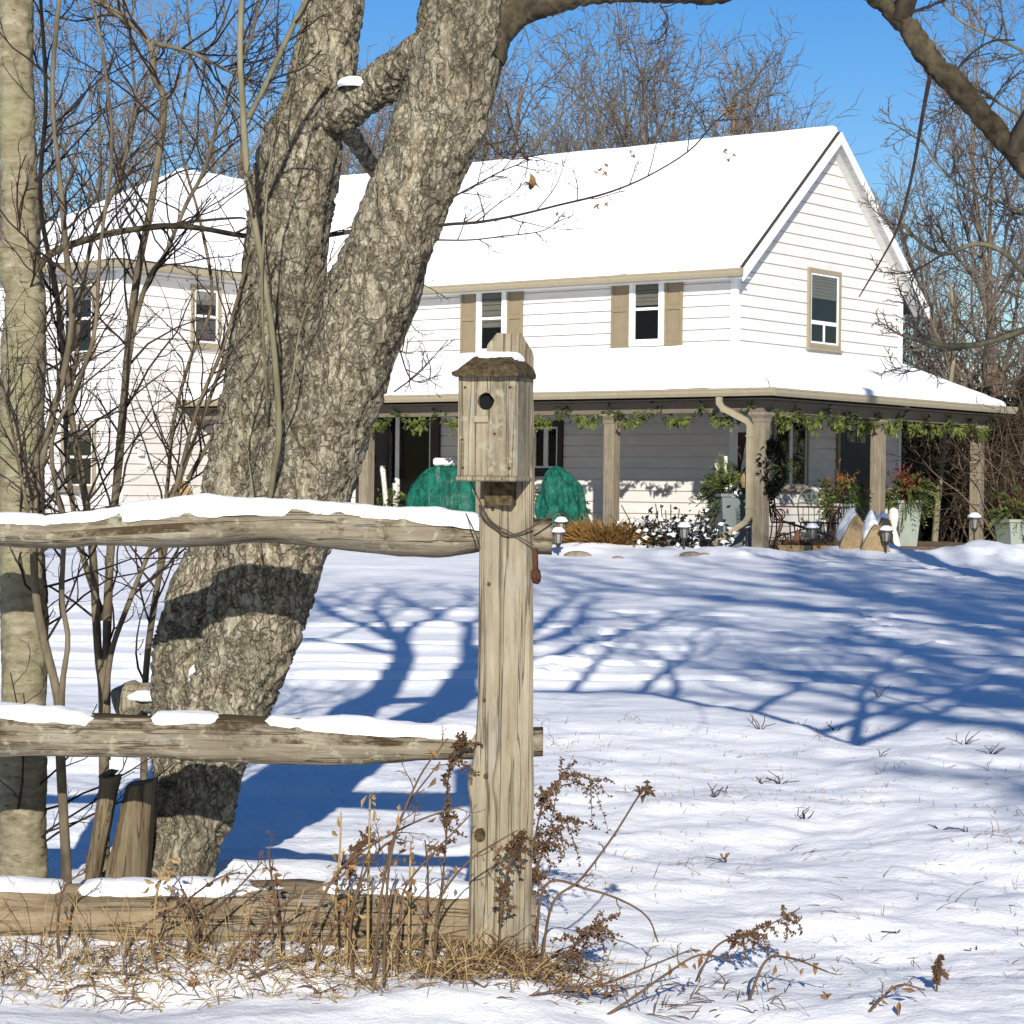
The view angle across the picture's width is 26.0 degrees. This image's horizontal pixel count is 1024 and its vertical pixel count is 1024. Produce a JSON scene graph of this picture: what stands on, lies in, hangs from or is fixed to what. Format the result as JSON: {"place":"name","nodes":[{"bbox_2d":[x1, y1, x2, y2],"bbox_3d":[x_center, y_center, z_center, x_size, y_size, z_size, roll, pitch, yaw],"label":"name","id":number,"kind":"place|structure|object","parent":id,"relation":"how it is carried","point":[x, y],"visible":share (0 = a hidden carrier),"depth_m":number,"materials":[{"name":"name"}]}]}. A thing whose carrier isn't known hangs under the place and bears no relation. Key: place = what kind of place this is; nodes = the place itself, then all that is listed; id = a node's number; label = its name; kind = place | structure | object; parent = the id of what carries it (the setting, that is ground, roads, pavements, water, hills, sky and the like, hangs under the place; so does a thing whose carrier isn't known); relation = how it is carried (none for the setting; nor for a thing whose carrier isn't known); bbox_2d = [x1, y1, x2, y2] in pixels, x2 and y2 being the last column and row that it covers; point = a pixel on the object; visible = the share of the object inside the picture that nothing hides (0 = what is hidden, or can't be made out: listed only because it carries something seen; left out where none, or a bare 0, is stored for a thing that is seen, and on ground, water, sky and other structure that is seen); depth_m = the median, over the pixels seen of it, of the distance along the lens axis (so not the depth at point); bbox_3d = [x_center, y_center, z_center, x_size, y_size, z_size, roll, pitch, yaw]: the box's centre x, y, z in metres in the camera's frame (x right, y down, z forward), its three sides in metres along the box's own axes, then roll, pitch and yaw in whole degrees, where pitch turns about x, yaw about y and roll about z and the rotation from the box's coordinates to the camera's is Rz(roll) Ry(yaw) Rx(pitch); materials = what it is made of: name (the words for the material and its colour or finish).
{"place":"outdoors","nodes":[
{"label":"outdoors","id":0,"kind":"place"},
{"bbox_2d":[0,539,1023,1023],"bbox_3d":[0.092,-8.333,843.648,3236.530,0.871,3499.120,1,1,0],"label":"snow ground","id":1,"kind":"structure","parent":0,"point":[724,643],"depth_m":9.27,"materials":[{"name":"snow"}]},
{"bbox_2d":[53,851,91,958],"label":"bramble cane","id":2,"kind":"object","parent":1,"relation":"on","point":[58,905],"visible":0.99,"depth_m":5.61,"materials":[{"name":"brown plant"}]},
{"bbox_2d":[0,0,194,883],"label":"shrub","id":3,"kind":"object","parent":1,"relation":"on","point":[57,688],"visible":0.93,"depth_m":6.18,"materials":[{"name":"brown plant"}]},
{"bbox_2d":[85,769,157,880],"bbox_3d":[-1.116,0.891,6.328,0.183,0.314,0.171,1,1,0],"label":"broken log","id":4,"kind":"object","parent":1,"relation":"on","point":[130,855],"visible":0.99,"depth_m":6.27,"materials":[{"name":"wood"}]},
{"bbox_2d":[0,0,244,231],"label":"bare tree","id":5,"kind":"object","parent":1,"relation":"on","point":[143,89],"visible":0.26,"depth_m":58.44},
{"bbox_2d":[111,680,151,714],"bbox_3d":[-1.163,0.590,6.945,0.189,0.126,0.138,1,1,0],"label":"stump","id":6,"kind":"object","parent":1,"relation":"on","point":[132,697],"visible":0.67,"depth_m":6.91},
{"bbox_2d":[33,0,268,217],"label":"bare tree","id":7,"kind":"object","parent":1,"relation":"on","point":[97,183],"visible":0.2,"depth_m":68.56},
{"bbox_2d":[141,850,180,956],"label":"upright weed","id":8,"kind":"object","parent":1,"relation":"on","point":[162,878],"visible":0.92,"depth_m":5.61,"materials":[{"name":"plant"}]},
{"bbox_2d":[0,0,326,870],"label":"shrub","id":9,"kind":"object","parent":1,"relation":"on","point":[104,648],"visible":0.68,"depth_m":6.73,"materials":[{"name":"brown plant"}]},
{"bbox_2d":[0,0,350,877],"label":"grey barked tree","id":10,"kind":"object","parent":1,"relation":"on","point":[24,830],"visible":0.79,"depth_m":6.35,"materials":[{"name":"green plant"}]},
{"bbox_2d":[115,0,239,779],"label":"shrub","id":11,"kind":"object","parent":1,"relation":"on","point":[151,617],"visible":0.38,"depth_m":6.99,"materials":[{"name":"brown plant"}]},
{"bbox_2d":[124,864,247,957],"bbox_3d":[-0.825,1.028,5.622,0.330,0.266,0.122,1,1,11],"label":"bramble cane","id":12,"kind":"object","parent":1,"relation":"on","point":[207,884],"visible":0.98,"depth_m":5.61,"materials":[{"name":"brown plant"}]},
{"bbox_2d":[185,851,264,954],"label":"bramble cane","id":13,"kind":"object","parent":1,"relation":"on","point":[212,910],"visible":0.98,"depth_m":5.61,"materials":[{"name":"brown plant"}]},
{"bbox_2d":[154,0,296,178],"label":"bare tree","id":14,"kind":"object","parent":1,"relation":"on","point":[212,170],"visible":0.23,"depth_m":61.88,"materials":[{"name":"plant"}]},
{"bbox_2d":[242,831,285,959],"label":"bramble cane","id":15,"kind":"object","parent":1,"relation":"on","point":[275,875],"visible":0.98,"depth_m":5.61,"materials":[{"name":"brown plant"}]},
{"bbox_2d":[227,896,329,968],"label":"bramble cane","id":16,"kind":"object","parent":1,"relation":"on","point":[239,947],"visible":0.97,"depth_m":5.51,"materials":[{"name":"brown plant"}]},
{"bbox_2d":[0,333,563,955],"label":"split rail fence","id":17,"kind":"object","parent":1,"relation":"on","point":[508,543],"visible":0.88,"depth_m":5.80,"materials":[{"name":"brown wood"}]},
{"bbox_2d":[451,351,535,504],"bbox_3d":[-0.047,-0.216,5.708,0.177,0.397,0.193,1,1,15],"label":"birdhouse","id":18,"kind":"object","parent":17,"relation":"attached to","point":[494,415],"visible":1,"depth_m":5.65,"materials":[{"name":"wood"}]},
{"bbox_2d":[251,847,378,960],"bbox_3d":[-0.497,1.002,5.566,0.324,0.316,0.088,1,1,5],"label":"bramble cane","id":19,"kind":"object","parent":1,"relation":"on","point":[280,907],"visible":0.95,"depth_m":5.56,"materials":[{"name":"brown plant"}]},
{"bbox_2d":[326,812,349,959],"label":"upright weed","id":20,"kind":"object","parent":1,"relation":"on","point":[334,833],"visible":0.88,"depth_m":5.61,"materials":[{"name":"plant"}]},
{"bbox_2d":[313,841,384,970],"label":"bramble cane","id":21,"kind":"object","parent":1,"relation":"on","point":[345,916],"visible":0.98,"depth_m":5.51,"materials":[{"name":"brown plant"}]},
{"bbox_2d":[331,890,366,968],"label":"upright weed","id":22,"kind":"object","parent":1,"relation":"on","point":[349,896],"visible":0.77,"depth_m":5.56,"materials":[{"name":"plant"}]},
{"bbox_2d":[341,826,375,951],"bbox_3d":[-0.405,0.997,5.729,0.095,0.368,0.082,0,1,-39],"label":"goldenrod","id":23,"kind":"object","parent":1,"relation":"on","point":[357,845],"visible":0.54,"depth_m":5.73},
{"bbox_2d":[351,793,378,971],"bbox_3d":[-0.365,0.943,5.559,0.077,0.485,0.046,1,1,0],"label":"upright weed","id":24,"kind":"object","parent":1,"relation":"on","point":[368,876],"visible":0.86,"depth_m":5.56,"materials":[{"name":"plant"}]},
{"bbox_2d":[341,103,395,174],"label":"bare tree","id":25,"kind":"object","parent":1,"relation":"on","point":[376,130],"visible":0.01,"depth_m":68.60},
{"bbox_2d":[344,817,412,978],"bbox_3d":[-0.342,0.976,5.534,0.179,0.432,0.099,1,1,17],"label":"bramble cane","id":26,"kind":"object","parent":1,"relation":"on","point":[400,843],"visible":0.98,"depth_m":5.51,"materials":[{"name":"brown plant"}]},
{"bbox_2d":[302,801,484,962],"bbox_3d":[-0.300,0.944,5.583,0.462,0.439,0.098,1,1,4],"label":"bramble cane","id":27,"kind":"object","parent":1,"relation":"on","point":[381,838],"visible":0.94,"depth_m":5.56,"materials":[{"name":"brown plant"}]},
{"bbox_2d":[387,842,416,967],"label":"upright weed","id":28,"kind":"object","parent":1,"relation":"on","point":[393,933],"visible":0.83,"depth_m":5.61,"materials":[{"name":"plant"}]},
{"bbox_2d":[364,762,447,985],"bbox_3d":[-0.263,0.905,5.463,0.206,0.584,0.099,1,1,0],"label":"bramble cane","id":29,"kind":"object","parent":1,"relation":"on","point":[433,782],"visible":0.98,"depth_m":5.46,"materials":[{"name":"brown plant"}]},
{"bbox_2d":[378,725,448,987],"bbox_3d":[-0.245,0.858,5.435,0.178,0.679,0.060,1,1,19],"label":"bramble cane","id":30,"kind":"object","parent":1,"relation":"on","point":[398,807],"visible":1,"depth_m":5.43,"materials":[{"name":"brown plant"}]},
{"bbox_2d":[346,104,480,173],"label":"bare tree","id":31,"kind":"object","parent":1,"relation":"on","point":[372,148],"visible":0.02,"depth_m":63.98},
{"bbox_2d":[392,813,469,975],"bbox_3d":[-0.219,0.967,5.503,0.206,0.439,0.117,1,1,21],"label":"bramble cane","id":32,"kind":"object","parent":1,"relation":"on","point":[406,892],"visible":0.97,"depth_m":5.51,"materials":[{"name":"brown plant"}]},
{"bbox_2d":[414,837,449,959],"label":"bramble cane","id":33,"kind":"object","parent":1,"relation":"on","point":[426,906],"visible":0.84,"depth_m":5.61,"materials":[{"name":"brown plant"}]},
{"bbox_2d":[406,465,475,511],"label":"netted shrub","id":34,"kind":"object","parent":1,"relation":"on","point":[423,492],"visible":0.58,"depth_m":39.92,"materials":[{"name":"fabric"}]},
{"bbox_2d":[424,730,482,949],"bbox_3d":[-0.157,0.869,5.745,0.140,0.611,0.117,1,1,20],"label":"goldenrod","id":35,"kind":"object","parent":1,"relation":"on","point":[457,747],"visible":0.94,"depth_m":5.74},
{"bbox_2d":[414,829,517,973],"bbox_3d":[-0.117,0.990,5.499,0.249,0.405,0.086,1,1,13],"label":"bramble cane","id":36,"kind":"object","parent":1,"relation":"on","point":[456,871],"visible":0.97,"depth_m":5.51,"materials":[{"name":"brown plant"}]},
{"bbox_2d":[0,126,1017,549],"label":"farmhouse","id":37,"kind":"object","parent":1,"relation":"on","point":[708,276],"visible":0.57,"depth_m":40.90,"materials":[{"name":"white"}]},
{"bbox_2d":[58,280,97,359],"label":"window","id":38,"kind":"structure","parent":37,"relation":"in","point":[86,300],"depth_m":42.78,"materials":[{"name":"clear glass"}]},
{"bbox_2d":[59,424,96,492],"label":"window","id":39,"kind":"structure","parent":37,"relation":"in","point":[90,474],"depth_m":42.77,"materials":[{"name":"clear glass"}]},
{"bbox_2d":[190,284,220,349],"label":"window","id":40,"kind":"structure","parent":37,"relation":"in","point":[212,343],"depth_m":43.97,"materials":[{"name":"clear glass"}]},
{"bbox_2d":[374,465,406,506],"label":"planter","id":41,"kind":"object","parent":37,"relation":"on","point":[392,501],"visible":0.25,"depth_m":42.20,"materials":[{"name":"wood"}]},
{"bbox_2d":[355,402,441,506],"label":"patio door","id":42,"kind":"structure","parent":37,"relation":"in","point":[404,456],"depth_m":43.12,"materials":[{"name":"black glass"}]},
{"bbox_2d":[476,292,506,352],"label":"window","id":43,"kind":"structure","parent":37,"relation":"in","point":[491,308],"depth_m":41.82,"materials":[{"name":"clear glass"}]},
{"bbox_2d":[534,421,563,475],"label":"window","id":44,"kind":"structure","parent":37,"relation":"in","point":[549,446],"depth_m":40.96,"materials":[{"name":"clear glass"}]},
{"bbox_2d":[372,398,757,436],"bbox_3d":[0.161,-1.625,38.614,9.602,0.617,0.527,1,1,37],"label":"garland","id":45,"kind":"object","parent":37,"relation":"attached to","point":[681,422],"visible":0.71,"depth_m":37.67,"materials":[{"name":"green plant"}]},
{"bbox_2d":[629,283,664,346],"bbox_3d":[2.415,-3.629,39.629,0.743,1.322,0.062,1,1,38],"label":"window","id":46,"kind":"structure","parent":37,"relation":"in","point":[646,301],"depth_m":39.63,"materials":[{"name":"white glass"}]},
{"bbox_2d":[755,434,796,502],"bbox_3d":[4.241,-0.697,35.742,0.726,1.124,0.546,1,1,0],"label":"wreath","id":47,"kind":"object","parent":37,"relation":"attached to","point":[776,446],"visible":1,"depth_m":35.69,"materials":[{"name":"green plant"}]},
{"bbox_2d":[771,416,810,491],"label":"window","id":48,"kind":"structure","parent":37,"relation":"in","point":[795,442],"depth_m":40.16,"materials":[{"name":"black glass"}]},
{"bbox_2d":[771,506,846,547],"bbox_3d":[4.909,0.257,37.005,1.320,0.710,0.600,1,1,11],"label":"bistro table","id":49,"kind":"object","parent":37,"relation":"on","point":[779,533],"visible":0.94,"depth_m":36.84,"materials":[{"name":"metal"}]},
{"bbox_2d":[805,267,842,352],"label":"window","id":50,"kind":"structure","parent":37,"relation":"in","point":[824,287],"depth_m":40.88,"materials":[{"name":"beige glass"}]},
{"bbox_2d":[806,459,872,545],"bbox_3d":[5.697,-0.165,38.560,1.108,1.566,1.187,1,1,27],"label":"planter","id":51,"kind":"object","parent":37,"relation":"on","point":[850,485],"visible":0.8,"depth_m":38.49,"materials":[{"name":"green plant"}]},
{"bbox_2d":[835,418,869,520],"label":"entry door","id":52,"kind":"structure","parent":37,"relation":"in","point":[853,451],"depth_m":41.87,"materials":[{"name":"black glass"}]},
{"bbox_2d":[772,403,993,442],"bbox_3d":[6.676,-1.515,39.029,0.458,0.623,8.143,1,1,38],"label":"garland","id":53,"kind":"object","parent":37,"relation":"attached to","point":[890,428],"visible":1,"depth_m":38.41,"materials":[{"name":"green plant"}]},
{"bbox_2d":[867,462,941,545],"bbox_3d":[7.014,-0.138,39.622,1.308,1.517,1.189,1,1,42],"label":"planter","id":54,"kind":"object","parent":37,"relation":"on","point":[909,507],"visible":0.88,"depth_m":39.43,"materials":[{"name":"white ceramic"}]},
{"bbox_2d":[493,828,535,963],"bbox_3d":[-0.002,0.999,5.670,0.105,0.374,0.093,0,1,-42],"label":"goldenrod","id":55,"kind":"object","parent":1,"relation":"on","point":[518,837],"visible":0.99,"depth_m":5.67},
{"bbox_2d":[484,13,623,159],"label":"bare tree","id":56,"kind":"object","parent":1,"relation":"on","point":[517,125],"visible":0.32,"depth_m":57.58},
{"bbox_2d":[534,465,589,544],"bbox_3d":[0.895,-0.036,37.617,1.039,1.512,1.221,1,1,0],"label":"netted shrub","id":57,"kind":"object","parent":1,"relation":"on","point":[554,483],"visible":0.68,"depth_m":37.31,"materials":[{"name":"fabric"}]},
{"bbox_2d":[473,88,650,161],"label":"bare tree","id":58,"kind":"object","parent":1,"relation":"on","point":[484,153],"visible":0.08,"depth_m":65.00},
{"bbox_2d":[101,0,1023,877],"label":"old maple tree","id":59,"kind":"object","parent":1,"relation":"on","point":[307,388],"visible":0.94,"depth_m":6.42,"materials":[{"name":"grey plant"}]},
{"bbox_2d":[509,977,619,998],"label":"dead weed","id":60,"kind":"object","parent":1,"relation":"on","point":[587,987],"visible":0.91,"depth_m":5.36,"materials":[{"name":"brown plant"}]},
{"bbox_2d":[532,814,599,903],"bbox_3d":[0.133,0.997,5.936,0.209,0.372,0.161,1,1,0],"label":"goldenrod","id":61,"kind":"object","parent":1,"relation":"on","point":[537,877],"visible":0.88,"depth_m":5.93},
{"bbox_2d":[532,756,614,867],"bbox_3d":[0.117,0.921,5.955,0.303,0.515,0.202,1,1,24],"label":"goldenrod","id":62,"kind":"object","parent":1,"relation":"on","point":[544,799],"visible":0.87,"depth_m":5.96,"materials":[{"name":"plant"}]},
{"bbox_2d":[395,2,761,161],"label":"bare tree","id":63,"kind":"object","parent":1,"relation":"on","point":[619,44],"visible":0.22,"depth_m":64.67,"materials":[{"name":"plant"}]},
{"bbox_2d":[547,910,623,980],"bbox_3d":[0.181,1.109,5.607,0.184,0.211,0.132,1,1,39],"label":"goldenrod","id":64,"kind":"object","parent":1,"relation":"on","point":[586,932],"visible":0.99,"depth_m":5.60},
{"bbox_2d":[474,5,709,161],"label":"bare tree","id":65,"kind":"object","parent":1,"relation":"on","point":[583,59],"visible":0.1,"depth_m":80.98,"materials":[{"name":"plant"}]},
{"bbox_2d":[534,879,658,960],"bbox_3d":[0.218,1.076,5.750,0.326,0.244,0.040,1,1,0],"label":"arching weed","id":66,"kind":"object","parent":1,"relation":"on","point":[570,883],"visible":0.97,"depth_m":5.76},
{"bbox_2d":[541,780,655,961],"bbox_3d":[0.220,0.945,5.700,0.298,0.516,0.048,1,1,-4],"label":"arching weed","id":67,"kind":"object","parent":1,"relation":"on","point":[646,790],"visible":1,"depth_m":5.71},
{"bbox_2d":[553,945,692,995],"bbox_3d":[0.264,1.132,5.422,0.370,0.141,0.062,1,1,-7],"label":"dead weed","id":68,"kind":"object","parent":1,"relation":"on","point":[614,980],"visible":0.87,"depth_m":5.41,"materials":[{"name":"brown plant"}]},
{"bbox_2d":[516,8,748,154],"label":"bare tree","id":69,"kind":"object","parent":1,"relation":"on","point":[578,148],"visible":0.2,"depth_m":60.70,"materials":[{"name":"plant"}]},
{"bbox_2d":[580,12,713,149],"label":"bare tree","id":70,"kind":"object","parent":1,"relation":"on","point":[646,86],"visible":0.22,"depth_m":69.36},
{"bbox_2d":[607,942,740,1014],"bbox_3d":[0.367,1.135,5.327,0.363,0.204,0.070,1,1,0],"label":"dead weed","id":71,"kind":"object","parent":1,"relation":"on","point":[684,965],"visible":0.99,"depth_m":5.31,"materials":[{"name":"brown plant"}]},
{"bbox_2d":[610,500,752,548],"bbox_3d":[2.481,0.293,35.724,2.774,0.998,1.724,1,1,0],"label":"snowy shrub","id":72,"kind":"object","parent":1,"relation":"on","point":[665,530],"visible":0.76,"depth_m":35.53,"materials":[{"name":"snow"}]},
{"bbox_2d":[574,8,795,147],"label":"bare tree","id":73,"kind":"object","parent":1,"relation":"on","point":[733,123],"visible":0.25,"depth_m":64.74,"materials":[{"name":"plant"}]},
{"bbox_2d":[689,444,776,547],"bbox_3d":[3.628,-0.298,36.736,1.473,1.987,1.368,0,1,-17],"label":"tall planter","id":74,"kind":"object","parent":1,"relation":"on","point":[720,496],"visible":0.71,"depth_m":36.50,"materials":[{"name":"grey metal"}]},
{"bbox_2d":[617,5,873,154],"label":"bare tree","id":75,"kind":"object","parent":1,"relation":"on","point":[770,88],"visible":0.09,"depth_m":75.20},
{"bbox_2d":[695,904,802,981],"bbox_3d":[0.606,1.138,5.761,0.292,0.237,0.084,1,1,0],"label":"goldenrod","id":76,"kind":"object","parent":1,"relation":"on","point":[747,934],"visible":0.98,"depth_m":5.76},
{"bbox_2d":[695,33,824,136],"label":"bare tree","id":77,"kind":"object","parent":1,"relation":"on","point":[765,96],"visible":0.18,"depth_m":79.69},
{"bbox_2d":[695,27,834,135],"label":"bare tree","id":78,"kind":"object","parent":1,"relation":"on","point":[774,126],"visible":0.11,"depth_m":68.92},
{"bbox_2d":[748,948,842,999],"bbox_3d":[0.702,1.168,5.514,0.253,0.160,0.068,1,1,0],"label":"dead weed","id":79,"kind":"object","parent":1,"relation":"on","point":[814,965],"visible":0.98,"depth_m":5.51,"materials":[{"name":"brown plant"}]},
{"bbox_2d":[769,538,830,551],"bbox_3d":[4.646,0.536,35.894,1.374,0.321,0.487,1,1,0],"label":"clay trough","id":80,"kind":"object","parent":1,"relation":"on","point":[801,546],"visible":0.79,"depth_m":35.76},
{"bbox_2d":[831,508,863,548],"bbox_3d":[5.468,0.306,35.505,0.679,0.740,1.020,1,1,0],"label":"burlap tent","id":81,"kind":"object","parent":1,"relation":"on","point":[848,533],"visible":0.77,"depth_m":35.05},
{"bbox_2d":[860,509,890,551],"bbox_3d":[5.682,0.329,35.205,0.502,0.744,1.020,1,1,0],"label":"burlap tent","id":82,"kind":"object","parent":1,"relation":"on","point":[871,537],"visible":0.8,"depth_m":34.75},
{"bbox_2d":[868,977,926,1014],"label":"dead weed","id":83,"kind":"object","parent":1,"relation":"on","point":[892,987],"visible":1,"depth_m":5.36,"materials":[{"name":"brown plant"}]},
{"bbox_2d":[872,157,965,382],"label":"bare tree","id":84,"kind":"object","parent":1,"relation":"on","point":[893,232],"visible":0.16,"depth_m":66.86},
{"bbox_2d":[868,117,998,385],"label":"bare tree","id":85,"kind":"object","parent":1,"relation":"on","point":[910,255],"visible":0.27,"depth_m":69.91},
{"bbox_2d":[931,954,948,991],"bbox_3d":[1.071,1.168,5.569,0.053,0.130,0.040,1,1,38],"label":"goldenrod","id":86,"kind":"object","parent":1,"relation":"on","point":[938,971],"visible":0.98,"depth_m":5.56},
{"bbox_2d":[858,0,1023,399],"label":"spreading tree","id":87,"kind":"object","parent":1,"relation":"on","point":[998,338],"visible":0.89,"depth_m":23.95,"materials":[{"name":"brown plant"}]},
{"bbox_2d":[865,370,1023,541],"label":"bare shrub","id":88,"kind":"object","parent":1,"relation":"on","point":[991,503],"visible":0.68,"depth_m":41.72,"materials":[{"name":"plant"}]},
{"bbox_2d":[873,0,1023,397],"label":"bare tree","id":89,"kind":"object","parent":1,"relation":"on","point":[982,256],"visible":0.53,"depth_m":59.41,"materials":[{"name":"plant"}]},
{"bbox_2d":[900,213,996,385],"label":"bare tree","id":90,"kind":"object","parent":1,"relation":"on","point":[922,353],"visible":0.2,"depth_m":70.03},
{"bbox_2d":[902,424,998,541],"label":"bare shrub","id":91,"kind":"object","parent":1,"relation":"on","point":[926,533],"visible":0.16,"depth_m":46.55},
{"bbox_2d":[901,403,1021,541],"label":"bare shrub","id":92,"kind":"object","parent":1,"relation":"on","point":[949,519],"visible":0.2,"depth_m":45.84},
{"bbox_2d":[902,267,1022,540],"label":"slim tree","id":93,"kind":"object","parent":1,"relation":"on","point":[936,521],"visible":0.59,"depth_m":43.94,"materials":[{"name":"brown plant"}]},
{"bbox_2d":[901,406,1023,541],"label":"bare shrub","id":94,"kind":"object","parent":1,"relation":"on","point":[953,533],"visible":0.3,"depth_m":45.05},
{"bbox_2d":[902,348,1023,501],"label":"bare shrub","id":95,"kind":"object","parent":1,"relation":"on","point":[995,384],"visible":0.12,"depth_m":46.51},
{"bbox_2d":[903,253,1023,396],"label":"distant woods","id":96,"kind":"object","parent":1,"relation":"on","point":[1013,355],"visible":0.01,"depth_m":104.46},
{"bbox_2d":[906,352,1023,501],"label":"bare shrub","id":97,"kind":"object","parent":1,"relation":"on","point":[1007,425],"visible":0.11,"depth_m":46.41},
{"bbox_2d":[908,394,1023,539],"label":"bare shrub","id":98,"kind":"object","parent":1,"relation":"on","point":[1004,470],"visible":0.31,"depth_m":43.77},
{"bbox_2d":[945,396,1023,541],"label":"bare shrub","id":99,"kind":"object","parent":1,"relation":"on","point":[1011,400],"visible":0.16,"depth_m":46.65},
{"bbox_2d":[951,220,1023,396],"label":"bare tree","id":100,"kind":"object","parent":1,"relation":"on","point":[1000,380],"visible":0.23,"depth_m":73.92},
{"bbox_2d":[982,481,1023,544],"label":"planter","id":101,"kind":"object","parent":1,"relation":"on","point":[1009,530],"visible":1,"depth_m":37.34,"materials":[{"name":"white ceramic"}]},
{"bbox_2d":[0,712,1023,1023],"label":"dry grass","id":102,"kind":"structure","parent":0,"point":[270,963],"depth_m":5.54,"materials":[{"name":"plant"}]},
{"bbox_2d":[33,0,1023,395],"label":"sky","id":103,"kind":"structure","parent":0,"point":[849,43],"materials":[{"name":"blue"}]},
{"bbox_2d":[552,515,675,544],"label":"ornamental grass","id":104,"kind":"object","parent":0,"point":[580,532],"depth_m":35.51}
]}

